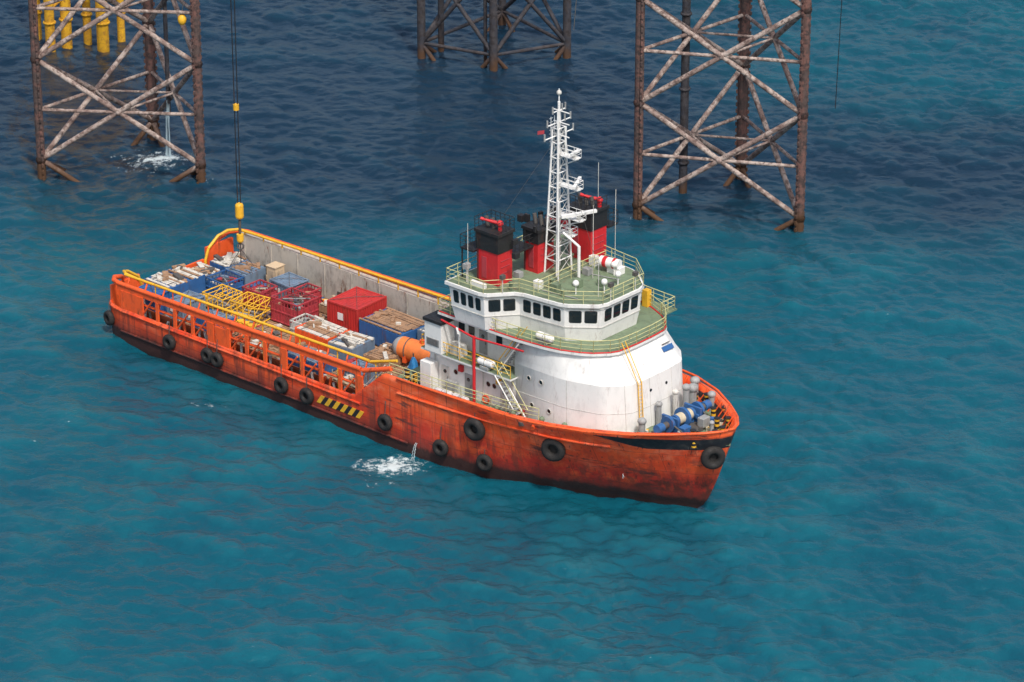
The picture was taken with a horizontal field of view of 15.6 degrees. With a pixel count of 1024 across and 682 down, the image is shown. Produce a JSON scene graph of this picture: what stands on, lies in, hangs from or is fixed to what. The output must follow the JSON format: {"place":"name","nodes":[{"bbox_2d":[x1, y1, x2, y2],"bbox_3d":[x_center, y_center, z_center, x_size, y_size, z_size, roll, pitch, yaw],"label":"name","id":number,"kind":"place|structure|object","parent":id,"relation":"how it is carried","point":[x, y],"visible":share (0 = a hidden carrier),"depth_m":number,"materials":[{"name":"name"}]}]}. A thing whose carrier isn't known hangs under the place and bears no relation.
{"place":"outdoors","nodes":[
{"label":"outdoors","id":0,"kind":"place"},
{"bbox_2d":[228,0,253,273],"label":"crane hook","id":1,"kind":"object","parent":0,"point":[239,211],"visible":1,"depth_m":305.60,"materials":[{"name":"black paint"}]},
{"bbox_2d":[0,0,1023,681],"bbox_3d":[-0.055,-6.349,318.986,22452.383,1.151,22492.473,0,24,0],"label":"sea","id":2,"kind":"structure","parent":0,"point":[852,352],"depth_m":299.74,"materials":[{"name":"liquid"}]},
{"bbox_2d":[37,0,125,52],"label":"wellhead conductors","id":3,"kind":"object","parent":2,"relation":"in","point":[102,27],"visible":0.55,"depth_m":368.60,"materials":[{"name":"yellow paint"}]},
{"bbox_2d":[28,0,205,183],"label":"jackup rig leg","id":4,"kind":"object","parent":2,"relation":"in","point":[152,113],"visible":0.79,"depth_m":334.68,"materials":[{"name":"metal"}]},
{"bbox_2d":[162,0,170,111],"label":"falling water stream","id":5,"kind":"structure","parent":4,"relation":"attached to","point":[166,52],"depth_m":338.15,"materials":[{"name":"white liquid"}]},
{"bbox_2d":[178,4,186,24],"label":"marker buoy","id":6,"kind":"object","parent":4,"relation":"attached to","point":[182,19],"visible":1,"depth_m":330.10,"materials":[{"name":"yellow paint"}]},
{"bbox_2d":[103,88,738,507],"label":"offshore supply vessel","id":7,"kind":"object","parent":2,"relation":"on","point":[555,358],"visible":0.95,"depth_m":278.32,"materials":[{"name":"paint"}]},
{"bbox_2d":[139,284,170,313],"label":"shipping container","id":8,"kind":"object","parent":7,"relation":"on","point":[159,291],"visible":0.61,"depth_m":304.20,"materials":[{"name":"blue metal"}]},
{"bbox_2d":[144,263,205,297],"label":"cargo tray","id":9,"kind":"object","parent":7,"relation":"on","point":[181,278],"visible":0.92,"depth_m":306.55,"materials":[{"name":"blue paint"}]},
{"bbox_2d":[167,290,205,321],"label":"shipping container","id":10,"kind":"object","parent":7,"relation":"on","point":[186,301],"visible":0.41,"depth_m":303.44,"materials":[{"name":"blue metal"}]},
{"bbox_2d":[189,262,221,279],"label":"cargo tray","id":11,"kind":"object","parent":7,"relation":"on","point":[205,269],"visible":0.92,"depth_m":309.56,"materials":[{"name":"blue metal"}]},
{"bbox_2d":[202,284,242,312],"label":"pipe rack","id":12,"kind":"object","parent":7,"relation":"on","point":[227,305],"visible":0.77,"depth_m":304.51,"materials":[{"name":"yellow metal"}]},
{"bbox_2d":[205,269,244,298],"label":"cargo basket","id":13,"kind":"object","parent":7,"relation":"on","point":[233,281],"visible":0.81,"depth_m":307.52,"materials":[{"name":"blue metal"}]},
{"bbox_2d":[210,252,247,273],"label":"cargo tray","id":14,"kind":"object","parent":7,"relation":"on","point":[220,263],"visible":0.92,"depth_m":311.27,"materials":[{"name":"blue paint"}]},
{"bbox_2d":[225,260,265,284],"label":"cargo tray","id":15,"kind":"object","parent":7,"relation":"on","point":[257,269],"visible":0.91,"depth_m":309.38,"materials":[{"name":"blue metal"}]},
{"bbox_2d":[237,319,254,328],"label":"oil drums","id":16,"kind":"object","parent":7,"relation":"on","point":[247,323],"visible":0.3,"depth_m":300.71,"materials":[{"name":"yellow paint"}]},
{"bbox_2d":[250,281,266,287],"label":"oil drums","id":17,"kind":"object","parent":7,"relation":"on","point":[258,283],"visible":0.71,"depth_m":307.96,"materials":[{"name":"blue paint"}]},
{"bbox_2d":[242,279,277,310],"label":"cargo basket","id":18,"kind":"object","parent":7,"relation":"on","point":[262,290],"visible":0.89,"depth_m":305.17,"materials":[{"name":"metal"}]},
{"bbox_2d":[266,261,284,286],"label":"deck locker","id":19,"kind":"object","parent":7,"relation":"on","point":[275,268],"visible":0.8,"depth_m":308.71,"materials":[{"name":"beige metal"}]},
{"bbox_2d":[269,272,308,297],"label":"shipping container","id":20,"kind":"object","parent":7,"relation":"on","point":[284,281],"visible":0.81,"depth_m":306.80,"materials":[{"name":"blue metal"}]},
{"bbox_2d":[165,275,419,376],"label":"deck lashings","id":21,"kind":"object","parent":7,"relation":"on","point":[268,316],"visible":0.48,"depth_m":303.59,"materials":[{"name":"grey paint"}]},
{"bbox_2d":[194,309,234,330],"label":"cargo tray","id":22,"kind":"object","parent":21,"relation":"on","point":[201,321],"visible":0.27,"depth_m":301.27,"materials":[{"name":"blue paint"}]},
{"bbox_2d":[214,319,243,341],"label":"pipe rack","id":23,"kind":"object","parent":21,"relation":"on","point":[236,335],"visible":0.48,"depth_m":298.98,"materials":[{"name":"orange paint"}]},
{"bbox_2d":[230,291,271,326],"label":"pipe rack","id":24,"kind":"object","parent":21,"relation":"on","point":[251,313],"visible":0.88,"depth_m":302.87,"materials":[{"name":"yellow metal"}]},
{"bbox_2d":[237,339,278,356],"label":"timber stack","id":25,"kind":"object","parent":21,"relation":"on","point":[256,342],"visible":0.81,"depth_m":296.78,"materials":[{"name":"wood"}]},
{"bbox_2d":[251,323,294,348],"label":"timber stack","id":26,"kind":"object","parent":21,"relation":"on","point":[276,333],"visible":0.41,"depth_m":298.99,"materials":[{"name":"wood"}]},
{"bbox_2d":[270,287,318,325],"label":"cargo basket","id":27,"kind":"object","parent":21,"relation":"on","point":[285,309],"visible":0.92,"depth_m":302.29,"materials":[{"name":"red metal"}]},
{"bbox_2d":[289,313,313,332],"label":"cargo basket","id":28,"kind":"object","parent":21,"relation":"on","point":[294,324],"visible":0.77,"depth_m":300.22,"materials":[{"name":"white metal"}]},
{"bbox_2d":[286,283,321,302],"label":"cargo basket","id":29,"kind":"object","parent":21,"relation":"on","point":[314,291],"visible":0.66,"depth_m":305.79,"materials":[{"name":"red metal"}]},
{"bbox_2d":[288,342,336,374],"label":"cargo tray","id":30,"kind":"object","parent":21,"relation":"on","point":[309,361],"visible":0.28,"depth_m":294.01,"materials":[{"name":"blue paint"}]},
{"bbox_2d":[295,315,349,351],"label":"cargo tray","id":31,"kind":"object","parent":21,"relation":"on","point":[319,329],"visible":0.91,"depth_m":297.89,"materials":[{"name":"orange paint"}]},
{"bbox_2d":[319,295,334,313],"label":"timber stack","id":32,"kind":"object","parent":21,"relation":"on","point":[323,307],"visible":0.32,"depth_m":304.32,"materials":[{"name":"wood"}]},
{"bbox_2d":[332,374,366,388],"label":"timber stack","id":33,"kind":"object","parent":21,"relation":"on","point":[350,376],"visible":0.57,"depth_m":290.68,"materials":[{"name":"wood"}]},
{"bbox_2d":[328,330,374,360],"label":"cargo tray","id":34,"kind":"object","parent":21,"relation":"on","point":[354,342],"visible":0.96,"depth_m":295.26,"materials":[{"name":"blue metal"}]},
{"bbox_2d":[363,342,401,367],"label":"timber stack","id":35,"kind":"object","parent":21,"relation":"on","point":[383,351],"visible":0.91,"depth_m":294.75,"materials":[{"name":"wood"}]},
{"bbox_2d":[359,307,424,345],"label":"shipping container","id":36,"kind":"object","parent":21,"relation":"on","point":[388,325],"visible":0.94,"depth_m":298.33,"materials":[{"name":"blue metal"}]},
{"bbox_2d":[392,336,429,362],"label":"covered tank","id":37,"kind":"object","parent":21,"relation":"on","point":[404,348],"visible":0.51,"depth_m":294.00,"materials":[{"name":"orange metal"}]},
{"bbox_2d":[417,327,424,339],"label":"cargo tray","id":38,"kind":"object","parent":21,"relation":"on","point":[420,331],"visible":0.02,"depth_m":297.03,"materials":[{"name":"blue metal"}]},
{"bbox_2d":[347,357,357,362],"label":"oil drums","id":39,"kind":"object","parent":7,"relation":"on","point":[351,360],"visible":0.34,"depth_m":294.08,"materials":[{"name":"red paint"}]},
{"bbox_2d":[327,286,386,332],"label":"shipping container","id":40,"kind":"object","parent":7,"relation":"on","point":[347,309],"visible":0.81,"depth_m":300.68,"materials":[{"name":"red metal"}]},
{"bbox_2d":[342,359,377,384],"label":"shipping container","id":41,"kind":"object","parent":7,"relation":"on","point":[368,376],"visible":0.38,"depth_m":291.97,"materials":[{"name":"blue metal"}]},
{"bbox_2d":[408,353,417,369],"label":"tarpaulin bundle","id":42,"kind":"object","parent":7,"relation":"on","point":[413,363],"visible":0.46,"depth_m":290.79,"materials":[{"name":"fabric"}]},
{"bbox_2d":[417,0,570,71],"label":"platform jacket","id":43,"kind":"object","parent":2,"relation":"in","point":[497,14],"visible":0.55,"depth_m":365.51,"materials":[{"name":"metal"}]},
{"bbox_2d":[678,0,691,193],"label":"riser pipe","id":44,"kind":"object","parent":2,"relation":"in","point":[684,87],"visible":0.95,"depth_m":330.44,"materials":[{"name":"metal"}]},
{"bbox_2d":[632,0,811,231],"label":"jackup rig leg","id":45,"kind":"object","parent":2,"relation":"in","point":[740,64],"visible":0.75,"depth_m":325.47,"materials":[{"name":"metal"}]},
{"bbox_2d":[835,0,841,108],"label":"hanging cable","id":46,"kind":"object","parent":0,"point":[838,54],"visible":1,"depth_m":340.77,"materials":[{"name":"black paint"}]}
]}

